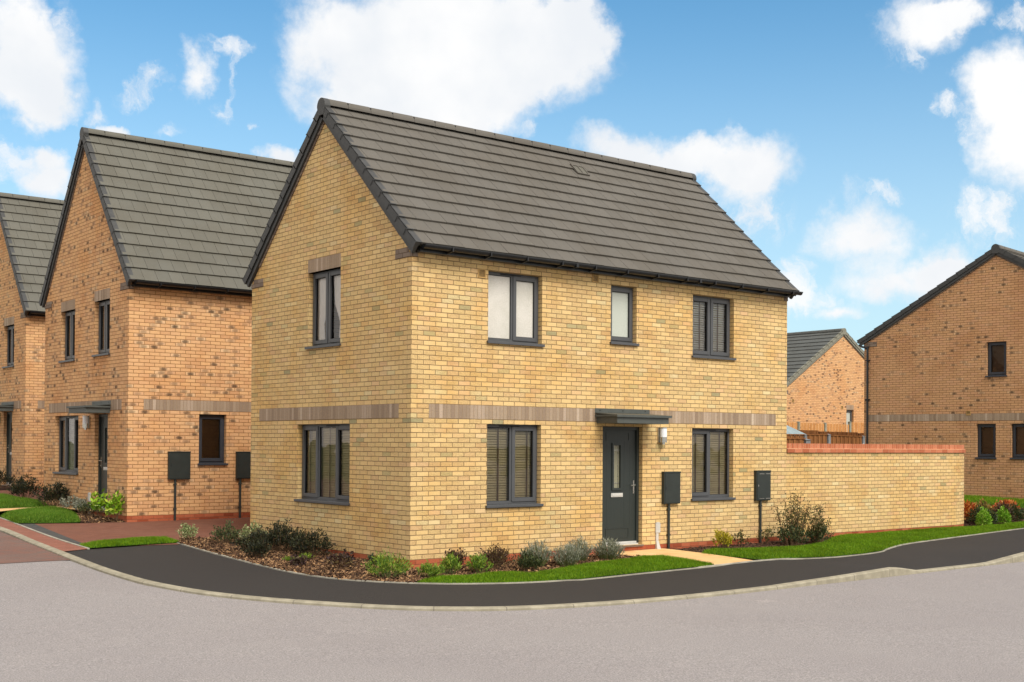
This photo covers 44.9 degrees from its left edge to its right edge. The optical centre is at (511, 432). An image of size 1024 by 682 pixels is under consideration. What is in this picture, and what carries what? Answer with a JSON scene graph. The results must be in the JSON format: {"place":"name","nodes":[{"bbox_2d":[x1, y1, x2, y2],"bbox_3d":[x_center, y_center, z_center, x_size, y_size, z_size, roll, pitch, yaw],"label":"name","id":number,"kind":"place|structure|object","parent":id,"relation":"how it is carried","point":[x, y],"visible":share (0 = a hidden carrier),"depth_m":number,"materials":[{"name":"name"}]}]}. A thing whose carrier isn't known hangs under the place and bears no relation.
{"place":"outdoors","nodes":[
{"label":"outdoors","id":0,"kind":"place"},
{"bbox_2d":[0,489,43,500],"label":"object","id":1,"kind":"structure","parent":0,"point":[7,491],"depth_m":32.15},
{"bbox_2d":[0,493,48,511],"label":"lawn","id":2,"kind":"structure","parent":0,"point":[16,505],"depth_m":27.35,"materials":[{"name":"plant"}]},
{"bbox_2d":[7,474,42,498],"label":"shrub","id":3,"kind":"object","parent":2,"relation":"on","point":[21,486],"visible":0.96,"depth_m":29.84,"materials":[{"name":"green plant"}]},
{"bbox_2d":[0,532,68,563],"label":"side road","id":4,"kind":"structure","parent":0,"point":[14,549],"depth_m":20.15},
{"bbox_2d":[0,505,79,522],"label":"grass","id":5,"kind":"structure","parent":0,"point":[32,513],"depth_m":25.20,"materials":[{"name":"green plant"}]},
{"bbox_2d":[0,519,85,550],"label":"block strip","id":6,"kind":"object","parent":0,"point":[50,541],"visible":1,"depth_m":22.08,"materials":[{"name":"red brick"}]},
{"bbox_2d":[0,506,90,510],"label":"front path","id":7,"kind":"structure","parent":0,"point":[4,509],"depth_m":26.76,"materials":[{"name":"beige concrete"}]},
{"bbox_2d":[79,536,178,547],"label":"grass","id":8,"kind":"structure","parent":0,"point":[123,541],"depth_m":21.37,"materials":[{"name":"green plant"}]},
{"bbox_2d":[36,517,249,545],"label":"driveway","id":9,"kind":"structure","parent":0,"point":[84,532],"depth_m":24.02,"materials":[{"name":"red brick"}]},
{"bbox_2d":[21,524,80,543],"bbox_3d":[-8.375,1.864,22.669,0.277,0.142,4.404,1,-1,-34],"label":"charcoal strip","id":10,"kind":"object","parent":9,"relation":"on","point":[44,530],"visible":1,"depth_m":22.95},
{"bbox_2d":[177,536,639,582],"bbox_3d":[-1.781,2.050,21.371,6.263,0.219,6.770,1,-1,-39],"label":"mulch bed","id":11,"kind":"object","parent":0,"point":[353,559],"visible":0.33,"depth_m":18.67,"materials":[{"name":"wood"}]},
{"bbox_2d":[175,522,198,539],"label":"shrub","id":12,"kind":"object","parent":11,"relation":"on","point":[186,529],"visible":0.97,"depth_m":21.92,"materials":[{"name":"green plant"}]},
{"bbox_2d":[209,520,241,542],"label":"shrub","id":13,"kind":"object","parent":11,"relation":"on","point":[229,534],"visible":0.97,"depth_m":21.64,"materials":[{"name":"green plant"}]},
{"bbox_2d":[230,524,274,549],"bbox_3d":[-4.299,1.766,20.692,0.782,0.485,0.787,1,-1,-39],"label":"shrub","id":14,"kind":"object","parent":11,"relation":"on","point":[255,535],"visible":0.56,"depth_m":20.58,"materials":[{"name":"green plant"}]},
{"bbox_2d":[237,520,267,540],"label":"shrub","id":15,"kind":"object","parent":11,"relation":"on","point":[249,530],"visible":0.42,"depth_m":21.77,"materials":[{"name":"green plant"}]},
{"bbox_2d":[241,538,271,557],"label":"shrub","id":16,"kind":"object","parent":11,"relation":"on","point":[256,549],"visible":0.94,"depth_m":19.72,"materials":[{"name":"green plant"}]},
{"bbox_2d":[260,517,305,550],"bbox_3d":[-3.841,1.714,20.748,0.774,0.607,0.789,1,-1,-39],"label":"shrub","id":17,"kind":"object","parent":11,"relation":"on","point":[280,536],"visible":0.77,"depth_m":20.70,"materials":[{"name":"green plant"}]},
{"bbox_2d":[285,554,313,565],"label":"shrub","id":18,"kind":"object","parent":11,"relation":"on","point":[296,560],"visible":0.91,"depth_m":18.90,"materials":[{"name":"purple plant"}]},
{"bbox_2d":[288,526,337,556],"bbox_3d":[-3.275,1.780,20.268,0.822,0.518,0.843,1,-1,-39],"label":"shrub","id":19,"kind":"object","parent":11,"relation":"on","point":[308,544],"visible":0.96,"depth_m":20.19,"materials":[{"name":"green plant"}]},
{"bbox_2d":[321,548,353,563],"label":"shrub","id":20,"kind":"object","parent":11,"relation":"on","point":[346,555],"visible":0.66,"depth_m":19.32,"materials":[{"name":"purple plant"}]},
{"bbox_2d":[323,556,355,569],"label":"shrub","id":21,"kind":"object","parent":11,"relation":"on","point":[344,563],"visible":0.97,"depth_m":18.56,"materials":[{"name":"brown plant"}]},
{"bbox_2d":[364,552,386,564],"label":"shrub","id":22,"kind":"object","parent":11,"relation":"on","point":[371,558],"visible":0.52,"depth_m":19.11,"materials":[{"name":"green plant"}]},
{"bbox_2d":[361,546,413,578],"bbox_3d":[-1.784,1.879,17.951,0.748,0.477,0.710,0,-1,12],"label":"shrub","id":23,"kind":"object","parent":11,"relation":"on","point":[383,564],"visible":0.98,"depth_m":17.85,"materials":[{"name":"green plant"}]},
{"bbox_2d":[416,559,444,576],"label":"shrub","id":24,"kind":"object","parent":11,"relation":"on","point":[429,570],"visible":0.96,"depth_m":17.91,"materials":[{"name":"green plant"}]},
{"bbox_2d":[437,552,461,573],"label":"shrub","id":25,"kind":"object","parent":11,"relation":"on","point":[451,560],"visible":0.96,"depth_m":18.43,"materials":[{"name":"green plant"}]},
{"bbox_2d":[444,547,467,570],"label":"shrub","id":26,"kind":"object","parent":11,"relation":"on","point":[460,556],"visible":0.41,"depth_m":18.82,"materials":[{"name":"brown plant"}]},
{"bbox_2d":[465,553,493,571],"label":"shrub","id":27,"kind":"object","parent":11,"relation":"on","point":[477,562],"visible":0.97,"depth_m":18.61,"materials":[{"name":"green plant"}]},
{"bbox_2d":[470,543,506,568],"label":"shrub","id":28,"kind":"object","parent":11,"relation":"on","point":[493,556],"visible":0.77,"depth_m":18.94,"materials":[{"name":"brown plant"}]},
{"bbox_2d":[494,546,515,565],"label":"shrub","id":29,"kind":"object","parent":11,"relation":"on","point":[502,552],"visible":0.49,"depth_m":19.34,"materials":[{"name":"brown plant"}]},
{"bbox_2d":[512,547,542,570],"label":"shrub","id":30,"kind":"object","parent":11,"relation":"on","point":[524,562],"visible":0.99,"depth_m":18.89,"materials":[{"name":"green plant"}]},
{"bbox_2d":[521,539,551,566],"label":"shrub","id":31,"kind":"object","parent":11,"relation":"on","point":[537,551],"visible":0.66,"depth_m":19.52,"materials":[{"name":"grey plant"}]},
{"bbox_2d":[551,541,583,565],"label":"shrub","id":32,"kind":"object","parent":11,"relation":"on","point":[568,555],"visible":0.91,"depth_m":19.60,"materials":[{"name":"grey plant"}]},
{"bbox_2d":[565,535,593,560],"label":"shrub","id":33,"kind":"object","parent":11,"relation":"on","point":[587,551],"visible":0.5,"depth_m":20.29,"materials":[{"name":"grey plant"}]},
{"bbox_2d":[590,538,624,559],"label":"shrub","id":34,"kind":"object","parent":11,"relation":"on","point":[603,550],"visible":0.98,"depth_m":20.64,"materials":[{"name":"grey plant"}]},
{"bbox_2d":[0,508,1023,681],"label":"road","id":35,"kind":"structure","parent":0,"point":[65,621],"depth_m":13.48,"materials":[{"name":"grey asphalt"}]},
{"bbox_2d":[0,517,89,549],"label":"edging","id":36,"kind":"object","parent":35,"relation":"on","point":[47,535],"visible":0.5,"depth_m":22.38,"materials":[{"name":"concrete"}]},
{"bbox_2d":[0,526,1023,610],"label":"kerb","id":37,"kind":"structure","parent":35,"relation":"on","point":[896,571],"depth_m":16.99,"materials":[{"name":"concrete"}]},
{"bbox_2d":[177,528,1023,584],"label":"edging","id":38,"kind":"object","parent":35,"relation":"on","point":[715,565],"visible":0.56,"depth_m":19.31,"materials":[{"name":"concrete"}]},
{"bbox_2d":[0,0,1023,349],"label":"sky","id":39,"kind":"structure","parent":0,"point":[872,151],"materials":[{"name":"blue"}]},
{"bbox_2d":[67,529,1023,605],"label":"pavement","id":40,"kind":"structure","parent":0,"point":[181,565],"depth_m":18.13,"materials":[{"name":"black asphalt"}]},
{"bbox_2d":[418,554,713,582],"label":"lawn","id":41,"kind":"structure","parent":0,"point":[574,576],"depth_m":18.41,"materials":[{"name":"plant"}]},
{"bbox_2d":[620,548,751,564],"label":"front path","id":42,"kind":"structure","parent":0,"point":[715,559],"depth_m":21.39,"materials":[{"name":"beige concrete"}]},
{"bbox_2d":[702,521,1023,559],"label":"lawn","id":43,"kind":"structure","parent":0,"point":[751,557],"depth_m":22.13,"materials":[{"name":"plant"}]},
{"bbox_2d":[964,508,1023,525],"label":"mulch bed","id":44,"kind":"object","parent":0,"point":[968,523],"visible":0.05,"depth_m":29.86,"materials":[{"name":"brown wood"}]},
{"bbox_2d":[964,499,975,520],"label":"shrub","id":45,"kind":"object","parent":44,"relation":"on","point":[967,506],"visible":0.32,"depth_m":30.12,"materials":[{"name":"orange plant"}]},
{"bbox_2d":[966,505,984,523],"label":"shrub","id":46,"kind":"object","parent":44,"relation":"on","point":[974,512],"visible":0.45,"depth_m":29.57,"materials":[{"name":"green plant"}]},
{"bbox_2d":[967,498,993,515],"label":"shrub","id":47,"kind":"object","parent":44,"relation":"on","point":[988,506],"visible":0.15,"depth_m":30.28,"materials":[{"name":"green plant"}]},
{"bbox_2d":[975,506,992,524],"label":"shrub","id":48,"kind":"object","parent":44,"relation":"on","point":[983,516],"visible":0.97,"depth_m":28.82,"materials":[{"name":"green plant"}]},
{"bbox_2d":[973,509,998,522],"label":"shrub","id":49,"kind":"object","parent":44,"relation":"on","point":[994,517],"visible":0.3,"depth_m":29.28,"materials":[{"name":"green plant"}]},
{"bbox_2d":[992,501,1014,520],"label":"shrub","id":50,"kind":"object","parent":44,"relation":"on","point":[1004,504],"visible":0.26,"depth_m":30.20,"materials":[{"name":"brown plant"}]},
{"bbox_2d":[996,506,1011,523],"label":"shrub","id":51,"kind":"object","parent":44,"relation":"on","point":[1003,516],"visible":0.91,"depth_m":29.52,"materials":[{"name":"green plant"}]},
{"bbox_2d":[991,498,1020,514],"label":"shrub","id":52,"kind":"object","parent":44,"relation":"on","point":[1008,501],"visible":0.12,"depth_m":31.28,"materials":[{"name":"orange plant"}]},
{"bbox_2d":[1008,503,1023,520],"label":"shrub","id":53,"kind":"object","parent":44,"relation":"on","point":[1019,514],"visible":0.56,"depth_m":30.35,"materials":[{"name":"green plant"}]},
{"bbox_2d":[964,494,1023,507],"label":"grass","id":54,"kind":"structure","parent":0,"point":[987,499],"depth_m":36.32,"materials":[{"name":"green plant"}]},
{"bbox_3d":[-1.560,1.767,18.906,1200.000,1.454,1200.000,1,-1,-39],"label":"ground","id":55,"kind":"structure","parent":0,"visible":0},
{"bbox_2d":[0,192,63,488],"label":"brick house","id":56,"kind":"structure","parent":55,"relation":"on","point":[28,227],"depth_m":34.46,"materials":[{"name":"orange brick"}]},
{"bbox_2d":[2,412,11,485],"bbox_3d":[-14.113,0.458,34.811,0.200,2.083,0.800,1,-1,-39],"label":"door","id":57,"kind":"structure","parent":56,"relation":"in","point":[9,414],"depth_m":35.00,"materials":[{"name":"grey"}]},
{"bbox_2d":[2,325,13,367],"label":"window","id":58,"kind":"structure","parent":56,"relation":"in","point":[10,330],"depth_m":35.00,"materials":[{"name":"grey glass"}]},
{"bbox_2d":[38,127,293,521],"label":"brick house","id":59,"kind":"structure","parent":55,"relation":"on","point":[145,301],"depth_m":26.70,"materials":[{"name":"orange brick"}]},
{"bbox_2d":[52,416,78,474],"bbox_3d":[-10.067,0.285,28.181,0.244,1.331,1.600,1,-1,-39],"label":"window","id":60,"kind":"structure","parent":59,"relation":"in","point":[65,467],"depth_m":28.39,"materials":[{"name":"grey glass"}]},
{"bbox_2d":[58,310,74,362],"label":"window","id":61,"kind":"structure","parent":59,"relation":"in","point":[69,316],"depth_m":28.24,"materials":[{"name":"grey glass"}]},
{"bbox_2d":[92,414,107,511],"bbox_3d":[-8.727,0.642,26.486,0.200,2.083,0.800,1,-1,-39],"label":"door","id":62,"kind":"structure","parent":59,"relation":"in","point":[103,418],"depth_m":26.65,"materials":[{"name":"grey"}]},
{"bbox_2d":[92,300,109,356],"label":"window","id":63,"kind":"structure","parent":59,"relation":"in","point":[104,345],"depth_m":26.58,"materials":[{"name":"clear glass"}]},
{"bbox_2d":[197,414,227,464],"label":"window","id":64,"kind":"structure","parent":59,"relation":"in","point":[211,427],"depth_m":26.61,"materials":[{"name":"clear glass"}]},
{"bbox_2d":[242,97,802,568],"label":"brick house","id":65,"kind":"structure","parent":55,"relation":"on","point":[470,341],"depth_m":21.26,"materials":[{"name":"beige brick"}]},
{"bbox_2d":[294,424,349,505],"bbox_3d":[-3.155,0.529,21.046,0.244,1.346,1.822,1,-1,-39],"label":"window","id":66,"kind":"structure","parent":65,"relation":"in","point":[339,437],"depth_m":21.21,"materials":[{"name":"clear glass"}]},
{"bbox_2d":[305,268,340,348],"bbox_3d":[-3.144,-2.099,21.059,0.220,1.321,1.153,1,-1,-39],"label":"window","id":67,"kind":"structure","parent":65,"relation":"in","point":[322,281],"depth_m":21.15,"materials":[{"name":"grey glass"}]},
{"bbox_2d":[485,424,543,507],"bbox_3d":[-0.010,0.541,20.245,1.187,1.347,0.244,1,-1,-39],"label":"window","id":68,"kind":"structure","parent":65,"relation":"in","point":[516,497],"depth_m":20.28,"materials":[{"name":"clear glass"}]},
{"bbox_2d":[487,271,544,346],"bbox_3d":[0.022,-2.014,20.260,1.190,1.177,0.211,1,-1,-39],"label":"window","id":69,"kind":"structure","parent":65,"relation":"in","point":[512,298],"depth_m":20.29,"materials":[{"name":"white glass"}]},
{"bbox_2d":[602,426,643,547],"bbox_3d":[1.895,0.953,21.757,1.000,2.117,0.200,1,-1,-39],"label":"door","id":70,"kind":"structure","parent":65,"relation":"in","point":[620,480],"depth_m":21.82,"materials":[{"name":"grey metal"}]},
{"bbox_2d":[610,285,638,345],"bbox_3d":[1.927,-2.054,21.781,0.684,1.041,0.211,1,-1,-39],"label":"window","id":71,"kind":"structure","parent":65,"relation":"in","point":[621,297],"depth_m":21.84,"materials":[{"name":"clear glass"}]},
{"bbox_2d":[691,295,735,360],"bbox_3d":[3.726,-1.960,23.239,1.192,1.172,0.244,1,-1,-39],"label":"window","id":72,"kind":"structure","parent":65,"relation":"in","point":[710,302],"depth_m":23.27,"materials":[{"name":"clear glass"}]},
{"bbox_2d":[691,428,735,500],"bbox_3d":[3.709,0.596,23.215,1.193,1.340,0.244,1,-1,-39],"label":"window","id":73,"kind":"structure","parent":65,"relation":"in","point":[709,490],"depth_m":23.27,"materials":[{"name":"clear glass"}]},
{"bbox_2d":[787,425,804,433],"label":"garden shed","id":74,"kind":"structure","parent":55,"relation":"on","point":[790,430],"depth_m":40.56,"materials":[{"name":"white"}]},
{"bbox_2d":[787,438,810,442],"bbox_3d":[6.561,1.118,30.575,2.265,1.985,0.223,1,-1,-36],"label":"fence","id":75,"kind":"object","parent":55,"relation":"on","point":[797,440],"visible":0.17,"depth_m":30.97,"materials":[{"name":"wood"}]},
{"bbox_2d":[787,328,863,431],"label":"brick house","id":76,"kind":"structure","parent":55,"relation":"on","point":[825,376],"depth_m":55.53,"materials":[{"name":"brown brick"}]},
{"bbox_2d":[846,410,851,424],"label":"window","id":77,"kind":"structure","parent":76,"relation":"in","point":[848,412],"depth_m":56.38,"materials":[{"name":"white glass"}]},
{"bbox_2d":[787,421,863,432],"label":"fence","id":78,"kind":"object","parent":55,"relation":"on","point":[849,427],"visible":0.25,"depth_m":53.70,"materials":[{"name":"brown wood"}]},
{"bbox_2d":[787,434,864,443],"bbox_3d":[9.120,1.010,37.757,5.147,1.965,0.213,1,-1,-36],"label":"fence","id":79,"kind":"object","parent":55,"relation":"on","point":[831,439],"visible":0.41,"depth_m":38.16,"materials":[{"name":"wood"}]},
{"bbox_2d":[798,430,863,443],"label":"fence","id":80,"kind":"object","parent":55,"relation":"on","point":[831,433],"visible":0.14,"depth_m":46.45,"materials":[{"name":"brown wood"}]},
{"bbox_2d":[786,443,965,539],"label":"garden wall","id":81,"kind":"structure","parent":55,"relation":"on","point":[866,488],"depth_m":26.39,"materials":[{"name":"brick"}]},
{"bbox_2d":[857,244,1023,498],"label":"brick house","id":82,"kind":"structure","parent":55,"relation":"on","point":[944,363],"depth_m":38.66,"materials":[{"name":"brown brick"}]},
{"bbox_2d":[975,424,996,458],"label":"window","id":83,"kind":"structure","parent":82,"relation":"in","point":[986,432],"depth_m":38.31,"materials":[{"name":"grey glass"}]},
{"bbox_2d":[985,341,1006,376],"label":"window","id":84,"kind":"structure","parent":82,"relation":"in","point":[996,350],"depth_m":38.13,"materials":[{"name":"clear glass"}]},
{"bbox_2d":[1010,424,1023,458],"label":"window","id":85,"kind":"structure","parent":82,"relation":"in","point":[1018,429],"depth_m":37.64,"materials":[{"name":"grey glass"}]},
{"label":"mulch bed","id":86,"kind":"structure","parent":0,"visible":0},
{"bbox_2d":[712,529,732,548],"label":"shrub","id":87,"kind":"object","parent":86,"relation":"on","point":[724,538],"visible":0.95,"depth_m":22.60,"materials":[{"name":"yellow plant"}]},
{"bbox_2d":[732,529,750,545],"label":"shrub","id":88,"kind":"object","parent":86,"relation":"on","point":[741,535],"visible":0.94,"depth_m":23.15,"materials":[{"name":"green plant"}]},
{"bbox_2d":[673,537,829,552],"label":"bark chips","id":89,"kind":"object","parent":86,"relation":"on","point":[747,545],"visible":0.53,"depth_m":23.25,"materials":[{"name":"brown wood"}]},
{"bbox_2d":[756,525,773,544],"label":"shrub","id":90,"kind":"object","parent":86,"relation":"on","point":[767,535],"visible":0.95,"depth_m":23.60,"materials":[{"name":"green plant"}]},
{"bbox_2d":[767,489,815,544],"bbox_3d":[5.436,1.614,23.721,0.889,1.109,0.697,1,-1,-39],"label":"tall shrub","id":91,"kind":"object","parent":86,"relation":"on","point":[798,518],"visible":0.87,"depth_m":23.65,"materials":[{"name":"green plant"}]},
{"bbox_2d":[771,522,813,545],"bbox_3d":[5.335,1.934,23.484,0.753,0.476,0.763,1,-1,-39],"label":"shrub","id":92,"kind":"object","parent":86,"relation":"on","point":[797,536],"visible":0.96,"depth_m":23.44,"materials":[{"name":"green plant"}]},
{"bbox_2d":[806,502,830,542],"bbox_3d":[5.891,1.762,23.949,0.503,0.826,0.593,0,-1,34],"label":"tall shrub","id":93,"kind":"object","parent":86,"relation":"on","point":[815,524],"visible":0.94,"depth_m":23.93,"materials":[{"name":"green plant"}]},
{"bbox_2d":[803,521,834,543],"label":"shrub","id":94,"kind":"object","parent":86,"relation":"on","point":[824,531],"visible":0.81,"depth_m":23.87,"materials":[{"name":"green plant"}]},
{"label":"mulch bed","id":95,"kind":"structure","parent":0,"visible":0},
{"bbox_2d":[31,480,70,505],"bbox_3d":[-10.340,1.346,27.807,0.889,0.660,0.843,0,-1,-4],"label":"shrub","id":96,"kind":"object","parent":95,"relation":"on","point":[56,492],"visible":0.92,"depth_m":27.74,"materials":[{"name":"green plant"}]},
{"bbox_2d":[59,495,77,509],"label":"shrub","id":97,"kind":"object","parent":95,"relation":"on","point":[71,499],"visible":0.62,"depth_m":27.10,"materials":[{"name":"grey plant"}]},
{"bbox_2d":[73,497,87,512],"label":"shrub","id":98,"kind":"object","parent":95,"relation":"on","point":[78,503],"visible":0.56,"depth_m":26.62,"materials":[{"name":"grey plant"}]},
{"bbox_2d":[43,501,124,522],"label":"bark chips","id":99,"kind":"object","parent":95,"relation":"on","point":[90,519],"visible":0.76,"depth_m":25.66,"materials":[{"name":"brown wood"}]},
{"bbox_2d":[77,501,98,514],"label":"shrub","id":100,"kind":"object","parent":95,"relation":"on","point":[86,507],"visible":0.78,"depth_m":26.11,"materials":[{"name":"green plant"}]},
{"bbox_2d":[86,488,110,515],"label":"shrub","id":101,"kind":"object","parent":95,"relation":"on","point":[99,504],"visible":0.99,"depth_m":25.81,"materials":[{"name":"green plant"}]},
{"bbox_2d":[105,498,113,517],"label":"shrub","id":102,"kind":"object","parent":95,"relation":"on","point":[106,507],"visible":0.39,"depth_m":25.60,"materials":[{"name":"green plant"}]},
{"bbox_2d":[105,489,124,518],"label":"shrub","id":103,"kind":"object","parent":95,"relation":"on","point":[117,503],"visible":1,"depth_m":25.22,"materials":[{"name":"green plant"}]},
{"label":"mulch bed","id":104,"kind":"structure","parent":0,"visible":0},
{"bbox_2d":[0,470,15,487],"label":"shrub","id":105,"kind":"object","parent":104,"relation":"on","point":[4,478],"visible":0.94,"depth_m":33.34,"materials":[{"name":"green plant"}]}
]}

